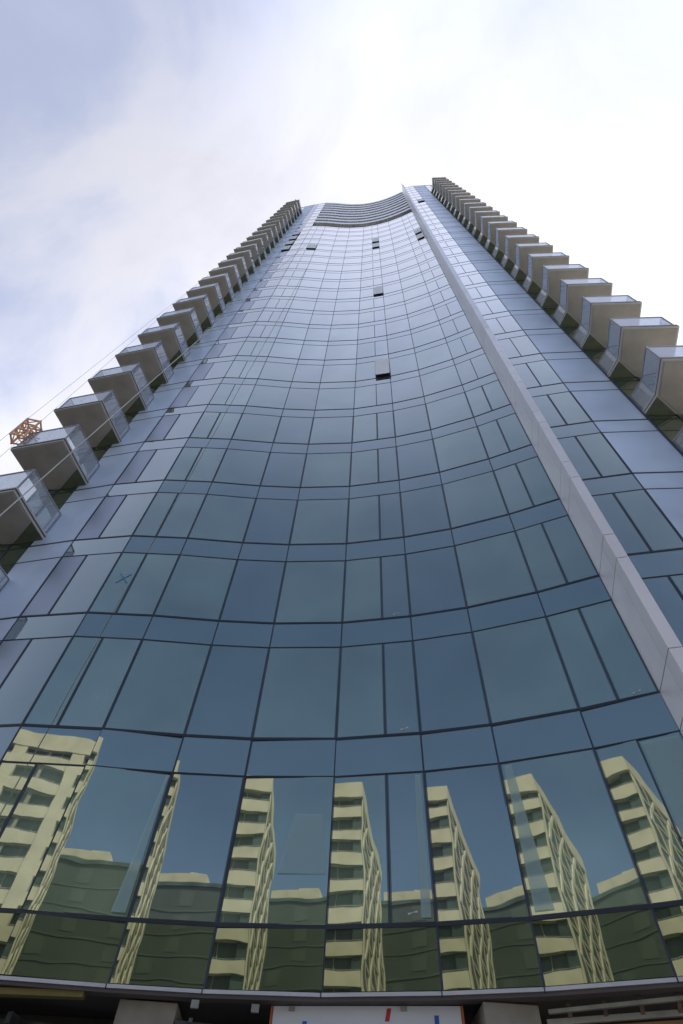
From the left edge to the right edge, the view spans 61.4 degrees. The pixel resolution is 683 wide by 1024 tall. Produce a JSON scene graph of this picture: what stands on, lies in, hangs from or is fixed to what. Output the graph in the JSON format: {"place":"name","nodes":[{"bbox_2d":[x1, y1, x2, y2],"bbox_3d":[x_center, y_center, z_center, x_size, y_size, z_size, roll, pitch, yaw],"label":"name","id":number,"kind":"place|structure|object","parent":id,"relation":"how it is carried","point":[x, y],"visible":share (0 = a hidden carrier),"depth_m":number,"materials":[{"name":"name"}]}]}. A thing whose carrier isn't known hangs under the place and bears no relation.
{"place":"outdoors","nodes":[
{"label":"outdoors","id":0,"kind":"place"},
{"bbox_2d":[0,0,682,500],"label":"sky","id":1,"kind":"structure","parent":0,"point":[142,142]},
{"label":"pavement","id":2,"kind":"structure","parent":0,"visible":0},
{"bbox_2d":[0,177,682,1023],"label":"glass tower","id":3,"kind":"structure","parent":2,"relation":"on","point":[342,607],"depth_m":11.94,"materials":[{"name":"glass"}]},
{"bbox_2d":[0,639,30,684],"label":"window","id":4,"kind":"structure","parent":3,"relation":"in","point":[10,650],"depth_m":12.60,"materials":[{"name":"blue glass"}]},
{"bbox_2d":[0,762,35,831],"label":"window","id":5,"kind":"structure","parent":3,"relation":"in","point":[13,776],"depth_m":9.95,"materials":[{"name":"beige glass"}]},
{"bbox_2d":[9,417,42,444],"bbox_3d":[-10.626,-2.705,19.649,0.768,1.250,0.410,11,-57,-5],"label":"scaffold crate","id":6,"kind":"object","parent":3,"relation":"attached to","point":[26,431],"visible":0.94,"depth_m":19.52,"materials":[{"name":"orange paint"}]},
{"bbox_2d":[0,557,60,617],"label":"window","id":7,"kind":"structure","parent":3,"relation":"in","point":[26,578],"depth_m":14.77,"materials":[{"name":"blue glass"}]},
{"bbox_2d":[0,636,71,724],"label":"window","id":8,"kind":"structure","parent":3,"relation":"in","point":[19,691],"depth_m":11.93,"materials":[{"name":"blue glass"}]},
{"bbox_2d":[0,764,84,908],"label":"window","id":9,"kind":"structure","parent":3,"relation":"in","point":[26,839],"depth_m":9.33,"materials":[{"name":"beige glass"}]},
{"bbox_2d":[21,555,85,615],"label":"window","id":10,"kind":"structure","parent":3,"relation":"in","point":[50,591],"depth_m":14.45,"materials":[{"name":"blue glass"}]},
{"bbox_2d":[23,636,101,724],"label":"window","id":11,"kind":"structure","parent":3,"relation":"in","point":[55,696],"depth_m":11.76,"materials":[{"name":"blue glass"}]},
{"bbox_2d":[30,497,103,545],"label":"window","id":12,"kind":"structure","parent":3,"relation":"in","point":[74,515],"depth_m":17.18,"materials":[{"name":"blue glass"}]},
{"bbox_2d":[49,553,120,613],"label":"window","id":13,"kind":"structure","parent":3,"relation":"in","point":[83,588],"depth_m":14.37,"materials":[{"name":"blue glass"}]},
{"bbox_2d":[23,765,170,917],"bbox_3d":[-3.824,5.221,9.308,1.534,2.265,0.050,6,-56,-1],"label":"window","id":14,"kind":"structure","parent":3,"relation":"in","point":[93,863],"depth_m":9.17,"materials":[{"name":"blue glass"}]},
{"bbox_2d":[0,285,195,440],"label":"hoist cable","id":15,"kind":"object","parent":3,"relation":"hanging from","point":[84,373],"visible":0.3,"depth_m":22.86,"materials":[{"name":"metal"}]},
{"bbox_2d":[59,638,140,727],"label":"window","id":16,"kind":"structure","parent":3,"relation":"in","point":[95,695],"depth_m":11.74,"materials":[{"name":"blue glass"}]},
{"bbox_2d":[76,495,125,538],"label":"window","id":17,"kind":"structure","parent":3,"relation":"in","point":[94,527],"depth_m":17.00,"materials":[{"name":"blue glass"}]},
{"bbox_2d":[76,452,135,489],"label":"window","id":18,"kind":"structure","parent":3,"relation":"in","point":[110,469],"depth_m":19.73,"materials":[{"name":"blue glass"}]},
{"bbox_2d":[88,552,145,612],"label":"window","id":19,"kind":"structure","parent":3,"relation":"in","point":[112,593],"depth_m":14.29,"materials":[{"name":"blue glass"}]},
{"bbox_2d":[0,252,234,456],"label":"hoist cable","id":20,"kind":"object","parent":3,"relation":"hanging from","point":[93,375],"visible":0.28,"depth_m":24.46,"materials":[{"name":"metal"}]},
{"bbox_2d":[100,492,155,536],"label":"window","id":21,"kind":"structure","parent":3,"relation":"in","point":[127,517],"depth_m":16.92,"materials":[{"name":"blue glass"}]},
{"bbox_2d":[115,450,155,483],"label":"window","id":22,"kind":"structure","parent":3,"relation":"in","point":[138,463],"depth_m":19.56,"materials":[{"name":"blue glass"}]},
{"bbox_2d":[111,416,161,446],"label":"window","id":23,"kind":"structure","parent":3,"relation":"in","point":[139,431],"depth_m":22.28,"materials":[{"name":"blue glass"}]},
{"bbox_2d":[117,554,178,613],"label":"window","id":24,"kind":"structure","parent":3,"relation":"in","point":[144,593],"depth_m":14.29,"materials":[{"name":"blue glass"}]},
{"bbox_2d":[0,248,301,515],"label":"hoist cable","id":25,"kind":"object","parent":3,"relation":"hanging from","point":[120,408],"visible":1,"depth_m":16.08,"materials":[{"name":"metal"}]},
{"bbox_2d":[133,492,177,535],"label":"window","id":26,"kind":"structure","parent":3,"relation":"in","point":[156,513],"depth_m":16.86,"materials":[{"name":"blue glass"}]},
{"bbox_2d":[104,640,210,733],"bbox_3d":[-3.704,3.537,11.848,1.532,2.265,0.026,5,-56,0],"label":"window","id":27,"kind":"structure","parent":3,"relation":"in","point":[158,691],"depth_m":11.74,"materials":[{"name":"blue glass"}]},
{"bbox_2d":[136,447,182,481],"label":"window","id":28,"kind":"structure","parent":3,"relation":"in","point":[161,462],"depth_m":19.48,"materials":[{"name":"blue glass"}]},
{"bbox_2d":[146,414,179,440],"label":"window","id":29,"kind":"structure","parent":3,"relation":"in","point":[162,428],"depth_m":22.10,"materials":[{"name":"blue glass"}]},
{"bbox_2d":[157,493,205,536],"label":"window","id":30,"kind":"structure","parent":3,"relation":"in","point":[179,521],"depth_m":16.85,"materials":[{"name":"blue glass"}]},
{"bbox_2d":[166,447,200,479],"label":"window","id":31,"kind":"structure","parent":3,"relation":"in","point":[184,462],"depth_m":19.42,"materials":[{"name":"blue glass"}]},
{"bbox_2d":[165,412,202,438],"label":"window","id":32,"kind":"structure","parent":3,"relation":"in","point":[185,424],"depth_m":22.02,"materials":[{"name":"blue glass"}]},
{"bbox_2d":[130,773,243,922],"bbox_3d":[-2.413,5.321,9.307,1.283,2.265,0.027,2,-56,1],"label":"window","id":33,"kind":"structure","parent":3,"relation":"in","point":[182,879],"depth_m":9.16,"materials":[{"name":"blue glass"}]},
{"bbox_2d":[154,555,236,619],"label":"window","id":34,"kind":"structure","parent":3,"relation":"in","point":[197,587],"depth_m":14.29,"materials":[{"name":"blue glass"}]},
{"bbox_2d":[190,412,219,437],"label":"window","id":35,"kind":"structure","parent":3,"relation":"in","point":[205,424],"depth_m":21.98,"materials":[{"name":"blue glass"}]},
{"bbox_2d":[186,448,225,480],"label":"window","id":36,"kind":"structure","parent":3,"relation":"in","point":[206,465],"depth_m":19.40,"materials":[{"name":"blue glass"}]},
{"bbox_2d":[189,494,255,541],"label":"window","id":37,"kind":"structure","parent":3,"relation":"in","point":[220,517],"depth_m":16.84,"materials":[{"name":"blue glass"}]},
{"bbox_2d":[208,412,241,438],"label":"window","id":38,"kind":"structure","parent":3,"relation":"in","point":[225,425],"depth_m":21.95,"materials":[{"name":"blue glass"}]},
{"bbox_2d":[185,645,268,737],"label":"window","id":39,"kind":"structure","parent":3,"relation":"in","point":[226,702],"depth_m":11.73,"materials":[{"name":"blue glass"}]},
{"bbox_2d":[213,449,269,484],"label":"window","id":40,"kind":"structure","parent":3,"relation":"in","point":[237,466],"depth_m":19.39,"materials":[{"name":"blue glass"}]},
{"bbox_2d":[220,560,284,621],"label":"window","id":41,"kind":"structure","parent":3,"relation":"in","point":[253,594],"depth_m":14.29,"materials":[{"name":"blue glass"}]},
{"bbox_2d":[232,413,280,441],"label":"window","id":42,"kind":"structure","parent":3,"relation":"in","point":[254,427],"depth_m":21.94,"materials":[{"name":"blue glass"}]},
{"bbox_2d":[244,498,296,543],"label":"window","id":43,"kind":"structure","parent":3,"relation":"in","point":[271,521],"depth_m":16.83,"materials":[{"name":"blue glass"}]},
{"bbox_2d":[218,777,332,924],"bbox_3d":[-0.975,5.324,9.241,1.583,2.265,0.041,-2,-56,4],"label":"window","id":44,"kind":"structure","parent":3,"relation":"in","point":[277,873],"depth_m":9.10,"materials":[{"name":"blue glass"}]},
{"bbox_2d":[261,452,305,486],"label":"window","id":45,"kind":"structure","parent":3,"relation":"in","point":[282,469],"depth_m":19.38,"materials":[{"name":"blue glass"}]},
{"bbox_2d":[281,245,290,250],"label":"open window","id":46,"kind":"structure","parent":3,"relation":"in","point":[285,247],"depth_m":54.74,"materials":[{"name":"glass"}]},
{"bbox_2d":[285,240,294,244],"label":"open window","id":47,"kind":"structure","parent":3,"relation":"in","point":[288,242],"depth_m":57.30,"materials":[{"name":"glass"}]},
{"bbox_2d":[274,417,312,443],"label":"window","id":48,"kind":"structure","parent":3,"relation":"in","point":[290,429],"depth_m":21.93,"materials":[{"name":"blue glass"}]},
{"bbox_2d":[253,647,339,737],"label":"window","id":49,"kind":"structure","parent":3,"relation":"in","point":[298,699],"depth_m":11.66,"materials":[{"name":"blue glass"}]},
{"bbox_2d":[275,561,344,621],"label":"window","id":50,"kind":"structure","parent":3,"relation":"in","point":[311,591],"depth_m":14.22,"materials":[{"name":"blue glass"}]},
{"bbox_2d":[306,244,316,248],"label":"open window","id":51,"kind":"structure","parent":3,"relation":"in","point":[310,246],"depth_m":54.69,"materials":[{"name":"blue glass"}]},
{"bbox_2d":[290,499,347,543],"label":"window","id":52,"kind":"structure","parent":3,"relation":"in","point":[316,521],"depth_m":16.77,"materials":[{"name":"blue glass"}]},
{"bbox_2d":[301,453,350,486],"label":"window","id":53,"kind":"structure","parent":3,"relation":"in","point":[323,469],"depth_m":19.32,"materials":[{"name":"blue glass"}]},
{"bbox_2d":[309,417,352,443],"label":"window","id":54,"kind":"structure","parent":3,"relation":"in","point":[326,429],"depth_m":21.86,"materials":[{"name":"blue glass"}]},
{"bbox_2d":[327,774,388,924],"bbox_3d":[0.279,5.257,9.135,0.925,2.265,0.025,-7,-57,7],"label":"window","id":55,"kind":"structure","parent":3,"relation":"in","point":[358,893],"depth_m":8.99,"materials":[{"name":"blue glass"}]},
{"bbox_2d":[337,644,384,737],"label":"window","id":56,"kind":"structure","parent":3,"relation":"in","point":[361,696],"depth_m":11.56,"materials":[{"name":"blue glass"}]},
{"bbox_2d":[343,557,381,621],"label":"window","id":57,"kind":"structure","parent":3,"relation":"in","point":[362,593],"depth_m":14.11,"materials":[{"name":"blue glass"}]},
{"bbox_2d":[347,495,379,542],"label":"window","id":58,"kind":"structure","parent":3,"relation":"in","point":[363,518],"depth_m":16.67,"materials":[{"name":"blue glass"}]},
{"bbox_2d":[350,449,377,484],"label":"window","id":59,"kind":"structure","parent":3,"relation":"in","point":[364,464],"depth_m":19.21,"materials":[{"name":"blue glass"}]},
{"bbox_2d":[352,413,376,441],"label":"window","id":60,"kind":"structure","parent":3,"relation":"in","point":[364,426],"depth_m":21.75,"materials":[{"name":"blue glass"}]},
{"bbox_2d":[269,1006,464,1023],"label":"hoarding panel","id":61,"kind":"object","parent":3,"relation":"attached to","point":[365,1014],"visible":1,"depth_m":7.41,"materials":[{"name":"paint"}]},
{"bbox_2d":[372,243,378,247],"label":"open window","id":62,"kind":"structure","parent":3,"relation":"in","point":[374,245],"depth_m":54.38,"materials":[{"name":"glass"}]},
{"bbox_2d":[372,238,378,242],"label":"open window","id":63,"kind":"structure","parent":3,"relation":"in","point":[374,240],"depth_m":56.87,"materials":[{"name":"glass"}]},
{"bbox_2d":[373,286,382,295],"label":"open window","id":64,"kind":"structure","parent":3,"relation":"in","point":[378,290],"depth_m":39.22,"materials":[{"name":"blue glass"}]},
{"bbox_2d":[375,358,389,377],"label":"open window","id":65,"kind":"structure","parent":3,"relation":"in","point":[382,368],"depth_m":26.47,"materials":[{"name":"glass"}]},
{"bbox_2d":[377,411,394,438],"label":"window","id":66,"kind":"structure","parent":3,"relation":"in","point":[385,422],"depth_m":21.67,"materials":[{"name":"blue glass"}]},
{"bbox_2d":[378,447,397,481],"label":"window","id":67,"kind":"structure","parent":3,"relation":"in","point":[387,458],"depth_m":19.11,"materials":[{"name":"blue glass"}]},
{"bbox_2d":[379,493,402,538],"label":"window","id":68,"kind":"structure","parent":3,"relation":"in","point":[390,506],"depth_m":16.56,"materials":[{"name":"blue glass"}]},
{"bbox_2d":[381,554,409,617],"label":"window","id":69,"kind":"structure","parent":3,"relation":"in","point":[395,600],"depth_m":14.01,"materials":[{"name":"blue glass"}]},
{"bbox_2d":[384,641,419,733],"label":"window","id":70,"kind":"structure","parent":3,"relation":"in","point":[401,708],"depth_m":11.46,"materials":[{"name":"blue glass"}]},
{"bbox_2d":[387,772,434,922],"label":"window","id":71,"kind":"structure","parent":3,"relation":"in","point":[410,865],"depth_m":8.89,"materials":[{"name":"blue glass"}]},
{"bbox_2d":[394,404,429,435],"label":"window","id":72,"kind":"structure","parent":3,"relation":"in","point":[411,419],"depth_m":21.51,"materials":[{"name":"blue glass"}]},
{"bbox_2d":[397,439,438,478],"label":"window","id":73,"kind":"structure","parent":3,"relation":"in","point":[419,458],"depth_m":18.96,"materials":[{"name":"blue glass"}]},
{"bbox_2d":[414,228,421,233],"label":"open window","id":74,"kind":"structure","parent":3,"relation":"in","point":[418,230],"depth_m":53.44,"materials":[{"name":"blue glass"}]},
{"bbox_2d":[416,233,423,239],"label":"open window","id":75,"kind":"structure","parent":3,"relation":"in","point":[421,235],"depth_m":51.04,"materials":[{"name":"glass"}]},
{"bbox_2d":[401,485,449,535],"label":"window","id":76,"kind":"structure","parent":3,"relation":"in","point":[424,510],"depth_m":16.41,"materials":[{"name":"blue glass"}]},
{"bbox_2d":[406,546,465,614],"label":"window","id":77,"kind":"structure","parent":3,"relation":"in","point":[434,581],"depth_m":13.86,"materials":[{"name":"blue glass"}]},
{"bbox_2d":[426,393,472,428],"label":"window","id":78,"kind":"structure","parent":3,"relation":"in","point":[455,408],"depth_m":21.23,"materials":[{"name":"blue glass"}]},
{"bbox_2d":[413,633,489,731],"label":"window","id":79,"kind":"structure","parent":3,"relation":"in","point":[449,684],"depth_m":11.31,"materials":[{"name":"blue glass"}]},
{"bbox_2d":[433,427,487,470],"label":"window","id":80,"kind":"structure","parent":3,"relation":"in","point":[463,447],"depth_m":18.69,"materials":[{"name":"blue glass"}]},
{"bbox_2d":[443,471,507,527],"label":"window","id":81,"kind":"structure","parent":3,"relation":"in","point":[476,498],"depth_m":16.14,"materials":[{"name":"blue glass"}]},
{"bbox_2d":[425,764,528,921],"bbox_3d":[1.997,5.007,8.886,1.272,2.265,0.030,-11,-58,10],"label":"window","id":82,"kind":"structure","parent":3,"relation":"in","point":[476,871],"depth_m":8.74,"materials":[{"name":"blue glass"}]},
{"bbox_2d":[465,386,490,415],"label":"window","id":83,"kind":"structure","parent":3,"relation":"in","point":[478,402],"depth_m":20.97,"materials":[{"name":"blue glass"}]},
{"bbox_2d":[478,420,508,457],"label":"window","id":84,"kind":"structure","parent":3,"relation":"in","point":[494,442],"depth_m":18.44,"materials":[{"name":"blue glass"}]},
{"bbox_2d":[455,531,535,605],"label":"window","id":85,"kind":"structure","parent":3,"relation":"in","point":[493,568],"depth_m":13.59,"materials":[{"name":"blue glass"}]},
{"bbox_2d":[482,380,509,409],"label":"window","id":86,"kind":"structure","parent":3,"relation":"in","point":[496,396],"depth_m":20.83,"materials":[{"name":"blue glass"}]},
{"bbox_2d":[494,464,532,512],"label":"window","id":87,"kind":"structure","parent":3,"relation":"in","point":[515,495],"depth_m":15.89,"materials":[{"name":"blue glass"}]},
{"bbox_2d":[497,413,530,450],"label":"window","id":88,"kind":"structure","parent":3,"relation":"in","point":[515,436],"depth_m":18.28,"materials":[{"name":"blue glass"}]},
{"bbox_2d":[473,617,577,722],"bbox_3d":[3.469,3.006,11.149,1.536,2.265,0.026,-15,-58,12],"label":"window","id":89,"kind":"structure","parent":3,"relation":"in","point":[523,673],"depth_m":11.03,"materials":[{"name":"blue glass"}]},
{"bbox_2d":[513,363,540,387],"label":"window","id":90,"kind":"structure","parent":3,"relation":"in","point":[527,377],"depth_m":20.38,"materials":[{"name":"blue glass"}]},
{"bbox_2d":[516,456,558,504],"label":"window","id":91,"kind":"structure","parent":3,"relation":"in","point":[540,489],"depth_m":15.73,"materials":[{"name":"blue glass"}]},
{"bbox_2d":[516,523,565,590],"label":"window","id":92,"kind":"structure","parent":3,"relation":"in","point":[545,570],"depth_m":13.34,"materials":[{"name":"blue glass"}]},
{"bbox_2d":[532,395,565,426],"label":"window","id":93,"kind":"structure","parent":3,"relation":"in","point":[546,407],"depth_m":17.84,"materials":[{"name":"blue glass"}]},
{"bbox_2d":[548,392,590,423],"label":"window","id":94,"kind":"structure","parent":3,"relation":"in","point":[566,404],"depth_m":17.75,"materials":[{"name":"blue glass"}]},
{"bbox_2d":[542,515,597,582],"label":"window","id":95,"kind":"structure","parent":3,"relation":"in","point":[571,554],"depth_m":13.18,"materials":[{"name":"blue glass"}]},
{"bbox_2d":[500,749,647,915],"bbox_3d":[3.346,4.696,8.613,1.536,2.265,0.028,-15,-58,13],"label":"window","id":96,"kind":"structure","parent":3,"relation":"in","point":[574,853],"depth_m":8.46,"materials":[{"name":"blue glass"}]},
{"bbox_2d":[557,436,600,478],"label":"window","id":97,"kind":"structure","parent":3,"relation":"in","point":[584,467],"depth_m":15.29,"materials":[{"name":"blue glass"}]},
{"bbox_2d":[547,609,616,707],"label":"window","id":98,"kind":"structure","parent":3,"relation":"in","point":[590,683],"depth_m":10.78,"materials":[{"name":"blue glass"}]},
{"bbox_2d":[576,433,630,475],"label":"window","id":99,"kind":"structure","parent":3,"relation":"in","point":[606,460],"depth_m":15.20,"materials":[{"name":"blue glass"}]},
{"bbox_2d":[571,390,646,419],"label":"window","id":100,"kind":"structure","parent":3,"relation":"in","point":[598,404],"depth_m":17.66,"materials":[{"name":"blue glass"}]},
{"bbox_2d":[579,600,657,698],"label":"window","id":101,"kind":"structure","parent":3,"relation":"in","point":[627,672],"depth_m":10.62,"materials":[{"name":"blue glass"}]},
{"bbox_2d":[592,493,649,553],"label":"window","id":102,"kind":"structure","parent":3,"relation":"in","point":[631,541],"depth_m":12.73,"materials":[{"name":"blue glass"}]},
{"bbox_2d":[595,740,682,903],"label":"window","id":103,"kind":"structure","parent":3,"relation":"in","point":[657,850],"depth_m":8.27,"materials":[{"name":"beige glass"}]},
{"bbox_2d":[603,431,682,471],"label":"window","id":104,"kind":"structure","parent":3,"relation":"in","point":[641,451],"depth_m":15.15,"materials":[{"name":"blue glass"}]},
{"bbox_2d":[614,489,682,550],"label":"window","id":105,"kind":"structure","parent":3,"relation":"in","point":[648,519],"depth_m":12.66,"materials":[{"name":"blue glass"}]},
{"bbox_2d":[622,1020,682,1023],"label":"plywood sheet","id":106,"kind":"object","parent":3,"relation":"attached to","point":[670,1022],"visible":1,"depth_m":6.83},
{"bbox_2d":[637,732,682,843],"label":"window","id":107,"kind":"structure","parent":3,"relation":"in","point":[663,754],"depth_m":8.72,"materials":[{"name":"blue glass"}]},
{"bbox_2d":[642,576,682,646],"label":"window","id":108,"kind":"structure","parent":3,"relation":"in","point":[664,593],"depth_m":10.68,"materials":[{"name":"blue glass"}]},
{"bbox_2d":[645,488,682,537],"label":"window","id":109,"kind":"structure","parent":3,"relation":"in","point":[670,501],"depth_m":13.09,"materials":[{"name":"blue glass"}]},
{"bbox_2d":[670,574,682,595],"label":"window","id":110,"kind":"structure","parent":3,"relation":"in","point":[677,579],"depth_m":11.04,"materials":[{"name":"blue glass"}]}
]}

